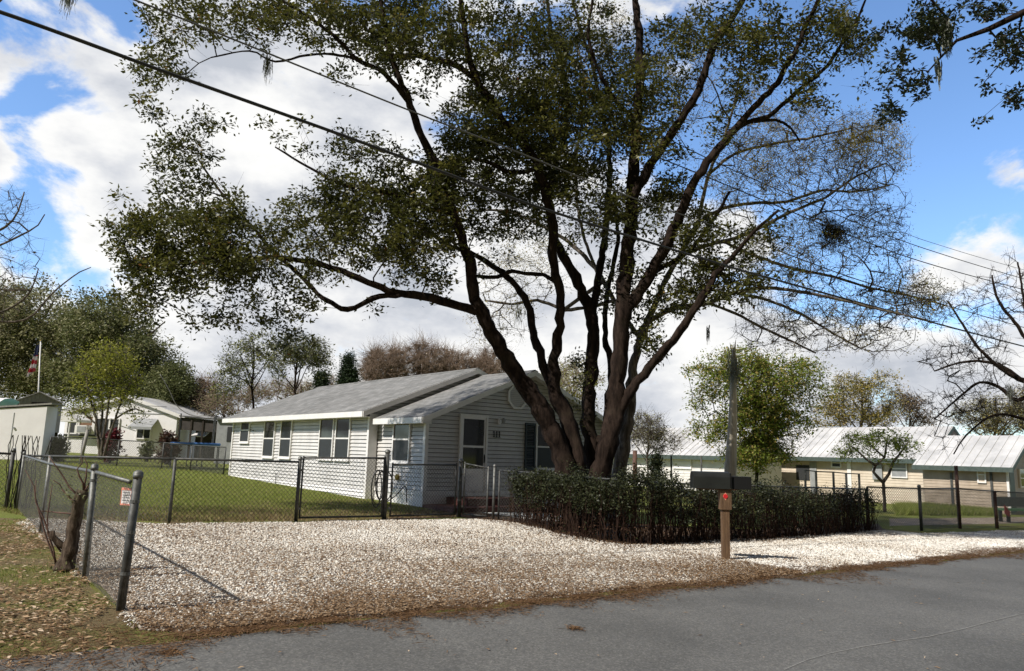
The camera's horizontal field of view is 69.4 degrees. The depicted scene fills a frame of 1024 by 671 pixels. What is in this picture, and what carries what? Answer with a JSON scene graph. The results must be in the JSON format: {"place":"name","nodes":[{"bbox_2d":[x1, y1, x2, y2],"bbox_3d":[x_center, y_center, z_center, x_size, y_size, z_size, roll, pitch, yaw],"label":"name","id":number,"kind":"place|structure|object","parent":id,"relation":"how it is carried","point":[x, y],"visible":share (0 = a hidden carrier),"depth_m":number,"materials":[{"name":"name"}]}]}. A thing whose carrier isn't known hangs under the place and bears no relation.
{"place":"outdoors","nodes":[
{"label":"outdoors","id":0,"kind":"place"},
{"bbox_2d":[0,458,442,521],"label":"lawn grass","id":1,"kind":"structure","parent":0,"point":[221,498],"depth_m":19.26,"materials":[{"name":"plant"}]},
{"bbox_2d":[0,553,1023,670],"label":"road","id":2,"kind":"structure","parent":0,"point":[695,630],"depth_m":6.52,"materials":[{"name":"asphalt"}]},
{"bbox_2d":[151,624,585,656],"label":"needle tufts","id":3,"kind":"object","parent":2,"relation":"on","point":[572,627],"visible":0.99,"depth_m":5.17,"materials":[{"name":"plant"}]},
{"bbox_2d":[0,538,1023,670],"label":"litter band","id":4,"kind":"object","parent":2,"relation":"on","point":[406,615],"visible":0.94,"depth_m":6.66,"materials":[{"name":"plant"}]},
{"bbox_2d":[784,613,1022,669],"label":"road crack","id":5,"kind":"object","parent":2,"relation":"on","point":[894,641],"visible":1,"depth_m":6.76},
{"bbox_2d":[0,452,1023,653],"bbox_3d":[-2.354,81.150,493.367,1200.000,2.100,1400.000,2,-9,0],"label":"ground","id":6,"kind":"structure","parent":0,"point":[3,514],"depth_m":22.49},
{"bbox_2d":[0,448,15,507],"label":"chain link fence","id":7,"kind":"object","parent":6,"relation":"on","point":[11,465],"visible":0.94,"depth_m":13.52,"materials":[{"name":"metal"}]},
{"bbox_2d":[0,398,18,405],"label":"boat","id":8,"kind":"object","parent":6,"relation":"on","point":[6,401],"visible":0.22,"depth_m":37.76,"materials":[{"name":"fabric"}]},
{"bbox_2d":[15,451,25,509],"bbox_3d":[-8.907,2.651,13.396,0.052,1.090,0.052,2,-9,0],"label":"metal post","id":9,"kind":"object","parent":6,"relation":"on","point":[21,472],"visible":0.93,"depth_m":13.39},
{"bbox_2d":[0,403,64,460],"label":"white shed","id":10,"kind":"structure","parent":6,"relation":"on","point":[34,420],"depth_m":32.63,"materials":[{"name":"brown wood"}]},
{"bbox_2d":[38,340,41,391],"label":"flagpole","id":11,"kind":"object","parent":6,"relation":"on","point":[39,366],"visible":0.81,"depth_m":42.10,"materials":[{"name":"white metal"}]},
{"bbox_2d":[26,344,39,376],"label":"flag","id":12,"kind":"object","parent":11,"relation":"hanging from","point":[32,368],"visible":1,"depth_m":42.17,"materials":[{"name":"multicoloured fabric"}]},
{"bbox_2d":[16,392,63,436],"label":"wooden shed","id":13,"kind":"structure","parent":6,"relation":"on","point":[38,397],"depth_m":36.91,"materials":[{"name":"grey wood"}]},
{"bbox_2d":[0,268,87,410],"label":"oak tree","id":14,"kind":"object","parent":6,"relation":"on","point":[19,341],"visible":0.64,"depth_m":60.11,"materials":[{"name":"green plant"}]},
{"bbox_2d":[0,0,90,330],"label":"bare tree","id":15,"kind":"object","parent":6,"relation":"on","point":[9,240],"visible":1,"depth_m":13.43,"materials":[{"name":"brown plant"}]},
{"bbox_2d":[48,434,71,460],"bbox_3d":[-20.619,5.120,33.550,1.101,1.368,1.235,7,-11,-31],"label":"shrub","id":16,"kind":"object","parent":6,"relation":"on","point":[60,447],"visible":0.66,"depth_m":33.40,"materials":[{"name":"green plant"}]},
{"bbox_2d":[25,455,100,573],"bbox_3d":[-4.869,1.934,7.944,0.764,1.287,0.341,-2,-10,21],"label":"tree stump","id":17,"kind":"object","parent":6,"relation":"on","point":[69,547],"visible":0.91,"depth_m":7.89,"materials":[{"name":"brown plant"}]},
{"bbox_2d":[0,517,142,659],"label":"verge","id":18,"kind":"structure","parent":6,"relation":"on","point":[88,589],"depth_m":6.30,"materials":[{"name":"plant"}]},
{"bbox_2d":[0,519,142,666],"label":"fallen leaves","id":19,"kind":"object","parent":18,"relation":"on","point":[47,591],"visible":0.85,"depth_m":6.49,"materials":[{"name":"brown plant"}]},
{"bbox_2d":[60,413,90,442],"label":"patio awning","id":20,"kind":"object","parent":6,"relation":"on","point":[64,418],"visible":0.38,"depth_m":44.69,"materials":[{"name":"metal"}]},
{"bbox_2d":[18,455,143,611],"bbox_3d":[-6.200,2.266,9.950,0.146,1.252,9.342,9,-12,-38],"label":"leaning fence","id":21,"kind":"object","parent":6,"relation":"on","point":[87,542],"visible":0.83,"depth_m":7.54,"materials":[{"name":"metal"}]},
{"bbox_2d":[57,336,156,459],"bbox_3d":[-18.194,2.714,32.883,4.660,5.551,2.773,-2,-10,23],"label":"tree","id":22,"kind":"object","parent":6,"relation":"on","point":[111,367],"visible":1,"depth_m":32.73,"materials":[{"name":"green plant"}]},
{"bbox_2d":[96,426,126,462],"bbox_3d":[-19.283,5.258,35.575,1.386,1.843,1.438,0,-9,12],"label":"shrub","id":23,"kind":"object","parent":6,"relation":"on","point":[115,433],"visible":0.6,"depth_m":35.38,"materials":[{"name":"green plant"}]},
{"bbox_2d":[26,280,198,405],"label":"oak tree","id":24,"kind":"object","parent":6,"relation":"on","point":[85,324],"visible":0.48,"depth_m":56.21,"materials":[{"name":"green plant"}]},
{"bbox_2d":[48,436,226,473],"bbox_3d":[-15.941,5.226,32.204,8.768,1.437,1.494,0,-9,13],"label":"chain link fence","id":25,"kind":"object","parent":6,"relation":"on","point":[157,447],"visible":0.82,"depth_m":32.50,"materials":[{"name":"metal"}]},
{"bbox_2d":[63,395,219,457],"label":"neighbour house","id":26,"kind":"structure","parent":6,"relation":"on","point":[166,417],"depth_m":47.57,"materials":[{"name":"metal"}]},
{"bbox_2d":[135,429,151,438],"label":"window","id":27,"kind":"structure","parent":26,"relation":"in","point":[139,432],"depth_m":47.40,"materials":[{"name":"clear glass"}]},
{"bbox_2d":[136,439,153,461],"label":"shrub","id":28,"kind":"object","parent":6,"relation":"on","point":[150,448],"visible":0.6,"depth_m":39.27,"materials":[{"name":"green plant"}]},
{"bbox_2d":[15,450,301,523],"bbox_3d":[-6.512,2.760,13.323,5.071,1.285,1.355,3,-9,-8],"label":"chain link fence","id":29,"kind":"object","parent":6,"relation":"on","point":[297,488],"visible":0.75,"depth_m":13.29,"materials":[{"name":"metal"}]},
{"bbox_2d":[5,435,51,509],"bbox_3d":[-8.932,2.499,13.499,0.646,1.348,0.446,2,-9,0],"label":"dead vine","id":30,"kind":"object","parent":29,"relation":"attached to","point":[13,497],"visible":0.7,"depth_m":13.54,"materials":[{"name":"plant"}]},
{"bbox_2d":[298,456,385,518],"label":"wide gate","id":31,"kind":"structure","parent":29,"relation":"attached to","point":[338,458],"depth_m":14.94,"materials":[{"name":"metal"}]},
{"bbox_2d":[154,429,182,464],"bbox_3d":[-17.391,5.663,37.422,1.351,1.853,1.590,2,-9,0],"label":"shrub","id":32,"kind":"object","parent":6,"relation":"on","point":[167,437],"visible":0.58,"depth_m":37.29,"materials":[{"name":"brown plant"}]},
{"bbox_2d":[136,358,204,407],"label":"oak tree","id":33,"kind":"object","parent":6,"relation":"on","point":[178,382],"visible":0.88,"depth_m":52.85,"materials":[{"name":"green plant"}]},
{"bbox_2d":[169,413,220,467],"bbox_3d":[-15.205,5.071,35.577,2.269,2.501,2.269,2,-9,0],"label":"trampoline","id":34,"kind":"object","parent":6,"relation":"on","point":[207,444],"visible":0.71,"depth_m":35.01,"materials":[{"name":"black metal"}]},
{"bbox_2d":[176,415,221,457],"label":"screened porch","id":35,"kind":"object","parent":6,"relation":"on","point":[202,428],"visible":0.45,"depth_m":46.63,"materials":[{"name":"metal"}]},
{"bbox_2d":[184,365,225,415],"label":"leafless tree","id":36,"kind":"object","parent":6,"relation":"on","point":[206,384],"visible":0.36,"depth_m":54.10,"materials":[{"name":"brown plant"}]},
{"bbox_2d":[214,417,232,463],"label":"grey shed","id":37,"kind":"structure","parent":6,"relation":"on","point":[223,434],"depth_m":43.51,"materials":[{"name":"plastic"}]},
{"bbox_2d":[190,376,279,419],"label":"scrub tree","id":38,"kind":"object","parent":6,"relation":"on","point":[231,405],"visible":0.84,"depth_m":49.46,"materials":[{"name":"brown plant"}]},
{"bbox_2d":[207,324,281,408],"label":"loose tree","id":39,"kind":"object","parent":6,"relation":"on","point":[247,347],"visible":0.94,"depth_m":45.77,"materials":[{"name":"green plant"}]},
{"bbox_2d":[45,499,451,523],"bbox_3d":[-5.216,3.824,16.161,5.389,0.229,9.224,-5,-11,35],"label":"dry strip","id":40,"kind":"object","parent":6,"relation":"on","point":[191,520],"visible":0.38,"depth_m":15.51,"materials":[{"name":"soil"}]},
{"bbox_2d":[2,502,455,521],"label":"dry grass","id":41,"kind":"structure","parent":40,"relation":"on","point":[272,517],"depth_m":14.68,"materials":[{"name":"plant"}]},
{"bbox_2d":[258,368,340,402],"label":"scrub tree","id":42,"kind":"object","parent":6,"relation":"on","point":[290,389],"visible":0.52,"depth_m":55.28,"materials":[{"name":"brown plant"}]},
{"bbox_2d":[263,327,336,394],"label":"loose tree","id":43,"kind":"object","parent":6,"relation":"on","point":[317,358],"visible":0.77,"depth_m":42.95,"materials":[{"name":"green plant"}]},
{"bbox_2d":[309,368,332,389],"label":"conifer","id":44,"kind":"object","parent":6,"relation":"on","point":[322,382],"visible":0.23,"depth_m":49.83,"materials":[{"name":"green plant"}]},
{"bbox_2d":[334,348,363,384],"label":"conifer","id":45,"kind":"object","parent":6,"relation":"on","point":[348,373],"visible":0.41,"depth_m":49.91,"materials":[{"name":"green plant"}]},
{"bbox_2d":[354,332,414,380],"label":"leafless tree","id":46,"kind":"object","parent":6,"relation":"on","point":[380,364],"visible":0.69,"depth_m":64.88,"materials":[{"name":"brown plant"}]},
{"bbox_2d":[382,449,389,519],"bbox_3d":[-2.681,3.185,15.712,0.113,1.515,0.113,2,-9,0],"label":"gate post","id":47,"kind":"object","parent":6,"relation":"on","point":[386,478],"visible":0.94,"depth_m":15.68,"materials":[{"name":"metal"}]},
{"bbox_2d":[371,470,392,507],"bbox_3d":[-2.777,3.266,15.746,0.472,0.800,0.109,7,-11,-32],"label":"garden hose","id":48,"kind":"object","parent":47,"relation":"hanging from","point":[372,500],"visible":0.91,"depth_m":15.69,"materials":[{"name":"black rubber"}]},
{"bbox_2d":[388,463,456,516],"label":"wide gate","id":49,"kind":"structure","parent":47,"relation":"attached to","point":[418,514],"depth_m":16.48,"materials":[{"name":"metal"}]},
{"bbox_2d":[222,368,612,507],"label":"white house","id":50,"kind":"structure","parent":6,"relation":"on","point":[477,416],"depth_m":22.05,"materials":[{"name":"plastic"}]},
{"bbox_2d":[238,422,250,443],"bbox_3d":[-10.610,3.778,29.351,0.075,1.025,1.051,9,-12,-39],"label":"window","id":51,"kind":"structure","parent":50,"relation":"in","point":[244,436],"depth_m":29.32,"materials":[{"name":"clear glass"}]},
{"bbox_2d":[261,421,276,458],"bbox_3d":[-9.002,3.827,27.351,0.075,1.425,1.107,9,-12,-39],"label":"window","id":52,"kind":"structure","parent":50,"relation":"in","point":[269,433],"depth_m":27.33,"materials":[{"name":"white glass"}]},
{"bbox_2d":[277,421,292,458],"bbox_3d":[-8.016,3.674,26.168,0.075,1.388,1.047,9,-12,-39],"label":"window","id":53,"kind":"structure","parent":50,"relation":"in","point":[286,429],"depth_m":26.16,"materials":[{"name":"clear glass"}]},
{"bbox_2d":[316,419,334,460],"bbox_3d":[-5.969,3.318,23.695,0.075,1.363,1.078,9,-12,-39],"label":"window","id":54,"kind":"structure","parent":50,"relation":"in","point":[325,441],"depth_m":23.69,"materials":[{"name":"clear glass"}]},
{"bbox_2d":[332,418,351,461],"bbox_3d":[-5.245,3.198,22.833,0.075,1.353,1.047,9,-12,-39],"label":"window","id":55,"kind":"structure","parent":50,"relation":"in","point":[342,440],"depth_m":22.82,"materials":[{"name":"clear glass"}]},
{"bbox_2d":[390,424,411,463],"bbox_3d":[-3.109,2.925,20.685,0.075,1.320,0.988,9,-12,-39],"label":"window","id":56,"kind":"structure","parent":50,"relation":"in","point":[401,433],"depth_m":20.66,"materials":[{"name":"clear glass"}]},
{"bbox_2d":[457,414,488,495],"bbox_3d":[-1.090,3.340,20.681,0.980,2.245,0.075,9,-12,-39],"label":"front door","id":57,"kind":"structure","parent":50,"relation":"in","point":[473,429],"depth_m":20.71,"materials":[{"name":"white glass"}]},
{"bbox_2d":[535,424,554,470],"bbox_3d":[1.122,3.419,22.509,1.112,1.390,0.075,9,-12,-39],"label":"window","id":58,"kind":"structure","parent":50,"relation":"in","point":[542,451],"depth_m":22.34,"materials":[{"name":"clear glass"}]},
{"bbox_2d":[381,328,455,376],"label":"leafless tree","id":59,"kind":"object","parent":6,"relation":"on","point":[423,364],"visible":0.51,"depth_m":67.36,"materials":[{"name":"brown plant"}]},
{"bbox_2d":[457,459,462,516],"bbox_3d":[-1.223,3.602,17.383,0.113,1.397,0.113,2,-9,0],"label":"gate post","id":60,"kind":"object","parent":6,"relation":"on","point":[459,499],"visible":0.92,"depth_m":17.35,"materials":[{"name":"metal"}]},
{"bbox_2d":[461,462,488,516],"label":"walk gate","id":61,"kind":"structure","parent":60,"relation":"attached to","point":[464,491],"depth_m":17.28,"materials":[{"name":"metal"}]},
{"bbox_2d":[431,334,492,372],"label":"leafless tree","id":62,"kind":"object","parent":6,"relation":"on","point":[461,362],"visible":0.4,"depth_m":69.55,"materials":[{"name":"brown plant"}]},
{"bbox_2d":[85,0,887,527],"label":"evergreen tree","id":63,"kind":"object","parent":6,"relation":"on","point":[231,258],"visible":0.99,"depth_m":17.10,"materials":[{"name":"green plant"}]},
{"bbox_2d":[262,54,272,85],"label":"spanish moss","id":64,"kind":"object","parent":63,"relation":"hanging from","point":[267,67],"visible":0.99,"depth_m":16.95,"materials":[{"name":"plant"}]},
{"bbox_2d":[422,496,552,511],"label":"brick steps","id":65,"kind":"structure","parent":6,"relation":"on","point":[479,507],"depth_m":19.45,"materials":[{"name":"brick"}]},
{"bbox_2d":[466,339,517,374],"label":"leafless tree","id":66,"kind":"object","parent":6,"relation":"on","point":[494,367],"visible":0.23,"depth_m":71.24,"materials":[{"name":"brown plant"}]},
{"bbox_2d":[492,464,495,519],"bbox_3d":[-0.420,3.658,17.184,0.076,1.311,0.076,2,-9,0],"label":"gate post","id":67,"kind":"object","parent":6,"relation":"on","point":[493,494],"visible":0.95,"depth_m":17.16,"materials":[{"name":"metal"}]},
{"bbox_2d":[22,519,1012,631],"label":"gravel drive","id":68,"kind":"structure","parent":6,"relation":"on","point":[224,592],"depth_m":8.87,"materials":[{"name":"gravel"}]},
{"bbox_2d":[16,518,1023,632],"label":"gravel stones","id":69,"kind":"object","parent":68,"relation":"on","point":[915,542],"visible":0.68,"depth_m":11.35,"materials":[{"name":"gravel"}]},
{"bbox_2d":[26,517,1023,628],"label":"scattered leaves","id":70,"kind":"object","parent":68,"relation":"on","point":[718,570],"visible":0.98,"depth_m":8.77,"materials":[{"name":"plant"}]},
{"bbox_2d":[718,490,731,559],"bbox_3d":[3.547,3.172,12.294,0.180,1.180,0.170,2,-9,0],"label":"wooden post","id":71,"kind":"object","parent":68,"relation":"on","point":[725,502],"visible":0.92,"depth_m":12.26,"materials":[{"name":"brown"}]},
{"bbox_2d":[690,471,751,490],"bbox_3d":[3.503,2.440,12.415,0.970,0.300,0.240,2,-9,0],"label":"mailbox","id":72,"kind":"object","parent":71,"relation":"on","point":[706,480],"visible":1,"depth_m":12.31,"materials":[{"name":"paint"}]},
{"bbox_2d":[537,354,607,413],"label":"willow tree","id":73,"kind":"object","parent":6,"relation":"on","point":[565,381],"visible":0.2,"depth_m":49.39,"materials":[{"name":"green plant"}]},
{"bbox_2d":[644,449,667,500],"bbox_3d":[5.211,5.138,26.560,0.894,2.147,0.818,8,-11,-34],"label":"shrub","id":74,"kind":"object","parent":6,"relation":"on","point":[657,464],"visible":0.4,"depth_m":26.53,"materials":[{"name":"green plant"}]},
{"bbox_2d":[630,403,688,495],"bbox_3d":[5.745,4.621,29.648,3.096,3.924,3.452,2,-9,0],"label":"scrub tree","id":75,"kind":"object","parent":6,"relation":"on","point":[656,437],"visible":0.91,"depth_m":29.43,"materials":[{"name":"green plant"}]},
{"bbox_2d":[497,469,866,540],"bbox_3d":[5.588,4.112,17.561,11.328,1.521,3.589,5,-10,-21],"label":"chain link fence","id":76,"kind":"object","parent":6,"relation":"on","point":[754,486],"visible":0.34,"depth_m":16.84,"materials":[{"name":"metal"}]},
{"bbox_2d":[613,427,790,493],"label":"white long house","id":77,"kind":"structure","parent":6,"relation":"on","point":[687,461],"depth_m":46.05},
{"bbox_2d":[673,459,691,468],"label":"window","id":78,"kind":"structure","parent":77,"relation":"in","point":[682,463],"depth_m":45.95,"materials":[{"name":"glass"}]},
{"bbox_2d":[455,0,963,521],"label":"bare tree","id":79,"kind":"object","parent":6,"relation":"on","point":[865,136],"visible":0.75,"depth_m":19.65,"materials":[{"name":"brown plant"}]},
{"bbox_2d":[810,206,860,256],"bbox_3d":[8.498,-2.744,19.590,1.499,1.409,1.381,6,-10,-27],"label":"twig clump","id":80,"kind":"object","parent":79,"relation":"attached to","point":[834,230],"visible":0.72,"depth_m":19.51,"materials":[{"name":"plant"}]},
{"bbox_2d":[724,340,736,526],"bbox_3d":[5.701,2.514,19.374,0.469,4.901,0.340,2,-9,0],"label":"weathered pole","id":81,"kind":"object","parent":6,"relation":"on","point":[731,458],"visible":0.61,"depth_m":19.28,"materials":[{"name":"wood"}]},
{"bbox_2d":[724,356,742,393],"bbox_3d":[5.777,1.095,19.310,0.514,1.113,0.401,2,-9,0],"label":"spanish moss","id":82,"kind":"object","parent":81,"relation":"hanging from","point":[735,370],"visible":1,"depth_m":19.30,"materials":[{"name":"plant"}]},
{"bbox_2d":[679,340,837,502],"bbox_3d":[10.133,3.487,29.911,6.748,6.718,4.621,6,-10,-25],"label":"green tree","id":83,"kind":"object","parent":6,"relation":"on","point":[755,401],"visible":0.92,"depth_m":29.42,"materials":[{"name":"green plant"}]},
{"bbox_2d":[804,470,861,518],"bbox_3d":[11.496,5.675,26.488,2.007,1.660,0.080,2,-9,0],"label":"porch railing","id":84,"kind":"object","parent":6,"relation":"on","point":[833,479],"visible":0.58,"depth_m":26.55,"materials":[{"name":"metal"}]},
{"bbox_2d":[808,366,914,427],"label":"golden tree","id":85,"kind":"object","parent":6,"relation":"on","point":[861,388],"visible":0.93,"depth_m":51.51,"materials":[{"name":"green plant"}]},
{"bbox_2d":[777,426,960,503],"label":"cream house","id":86,"kind":"structure","parent":6,"relation":"on","point":[816,455],"depth_m":45.08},
{"bbox_2d":[810,462,816,493],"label":"side door","id":87,"kind":"structure","parent":86,"relation":"in","point":[813,465],"depth_m":46.52,"materials":[{"name":"grey plastic"}]},
{"bbox_2d":[890,463,907,477],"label":"window","id":88,"kind":"structure","parent":86,"relation":"in","point":[900,470],"depth_m":42.53,"materials":[{"name":"glass"}]},
{"bbox_2d":[827,424,928,511],"bbox_3d":[13.194,4.752,26.710,3.764,3.159,2.307,2,-9,0],"label":"twisted tree","id":89,"kind":"object","parent":6,"relation":"on","point":[872,439],"visible":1,"depth_m":26.61,"materials":[{"name":"green plant"}]},
{"bbox_2d":[865,386,942,426],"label":"golden tree","id":90,"kind":"object","parent":6,"relation":"on","point":[913,405],"visible":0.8,"depth_m":55.26,"materials":[{"name":"brown plant"}]},
{"bbox_2d":[866,485,1023,530],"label":"chain link fence","id":91,"kind":"object","parent":6,"relation":"on","point":[920,509],"visible":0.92,"depth_m":23.38,"materials":[{"name":"metal"}]},
{"bbox_2d":[867,0,1023,129],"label":"oak tree","id":92,"kind":"object","parent":6,"relation":"on","point":[923,32],"visible":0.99,"depth_m":7.82,"materials":[{"name":"green plant"}]},
{"bbox_2d":[934,56,942,88],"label":"spanish moss","id":93,"kind":"object","parent":92,"relation":"hanging from","point":[938,69],"visible":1,"depth_m":7.76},
{"bbox_2d":[938,19,952,58],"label":"spanish moss","id":94,"kind":"object","parent":92,"relation":"hanging from","point":[946,46],"visible":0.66,"depth_m":7.85,"materials":[{"name":"plant"}]},
{"bbox_2d":[954,466,961,528],"bbox_3d":[14.588,5.303,24.181,0.110,2.062,0.110,2,-9,0],"label":"brown post","id":95,"kind":"object","parent":6,"relation":"on","point":[957,492],"visible":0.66,"depth_m":24.16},
{"bbox_2d":[905,245,1023,453],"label":"bare tree","id":96,"kind":"object","parent":6,"relation":"on","point":[1007,371],"visible":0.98,"depth_m":24.21,"materials":[{"name":"brown plant"}]},
{"bbox_2d":[912,435,1023,514],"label":"cream wing","id":97,"kind":"structure","parent":6,"relation":"on","point":[990,462],"depth_m":39.45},
{"bbox_2d":[941,381,1023,435],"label":"scrub tree","id":98,"kind":"object","parent":6,"relation":"on","point":[990,425],"visible":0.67,"depth_m":56.94,"materials":[{"name":"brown plant"}]},
{"bbox_2d":[997,497,1023,522],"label":"garden bench","id":99,"kind":"object","parent":6,"relation":"on","point":[1009,505],"visible":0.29,"depth_m":30.03,"materials":[{"name":"green paint"}]},
{"bbox_2d":[0,10,1023,346],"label":"power cable","id":100,"kind":"object","parent":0,"point":[58,32],"visible":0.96,"depth_m":10.26,"materials":[{"name":"rubber"}]},
{"bbox_2d":[0,0,1023,435],"label":"sky","id":101,"kind":"structure","parent":0,"point":[67,132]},
{"bbox_2d":[133,0,1023,327],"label":"power cable","id":102,"kind":"object","parent":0,"point":[467,132],"visible":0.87,"depth_m":12.98,"materials":[{"name":"grey metal"}]},
{"bbox_2d":[387,509,884,548],"bbox_3d":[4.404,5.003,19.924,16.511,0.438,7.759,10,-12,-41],"label":"bare soil","id":103,"kind":"structure","parent":0,"point":[487,518],"depth_m":16.70,"materials":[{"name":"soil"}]},
{"bbox_2d":[502,459,882,544],"bbox_3d":[5.742,3.917,17.467,11.769,1.817,4.580,6,-10,-25],"label":"hedge","id":104,"kind":"object","parent":103,"relation":"on","point":[586,493],"visible":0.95,"depth_m":15.23,"materials":[{"name":"green plant"}]},
{"bbox_2d":[640,124,1018,277],"bbox_3d":[14.952,-2.875,24.819,28.919,0.740,0.084,8,-11,-33],"label":"power cable","id":105,"kind":"object","parent":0,"point":[808,202],"visible":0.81,"depth_m":19.67,"materials":[{"name":"rubber"}]},
{"bbox_2d":[640,150,1020,288],"bbox_3d":[14.915,-2.342,24.735,28.884,0.581,0.083,8,-11,-33],"label":"power cable","id":106,"kind":"object","parent":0,"point":[804,216],"visible":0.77,"depth_m":19.30,"materials":[{"name":"rubber"}]},
{"bbox_2d":[705,144,1022,269],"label":"power cable","id":107,"kind":"object","parent":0,"point":[860,214],"visible":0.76,"depth_m":23.16,"materials":[{"name":"grey metal"}]},
{"bbox_2d":[892,500,993,515],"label":"tall grass","id":108,"kind":"structure","parent":0,"point":[908,508],"depth_m":33.52,"materials":[{"name":"plant"}]},
{"bbox_2d":[890,517,1023,525],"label":"pale path","id":109,"kind":"structure","parent":0,"point":[907,521],"depth_m":27.70,"materials":[{"name":"concrete"}]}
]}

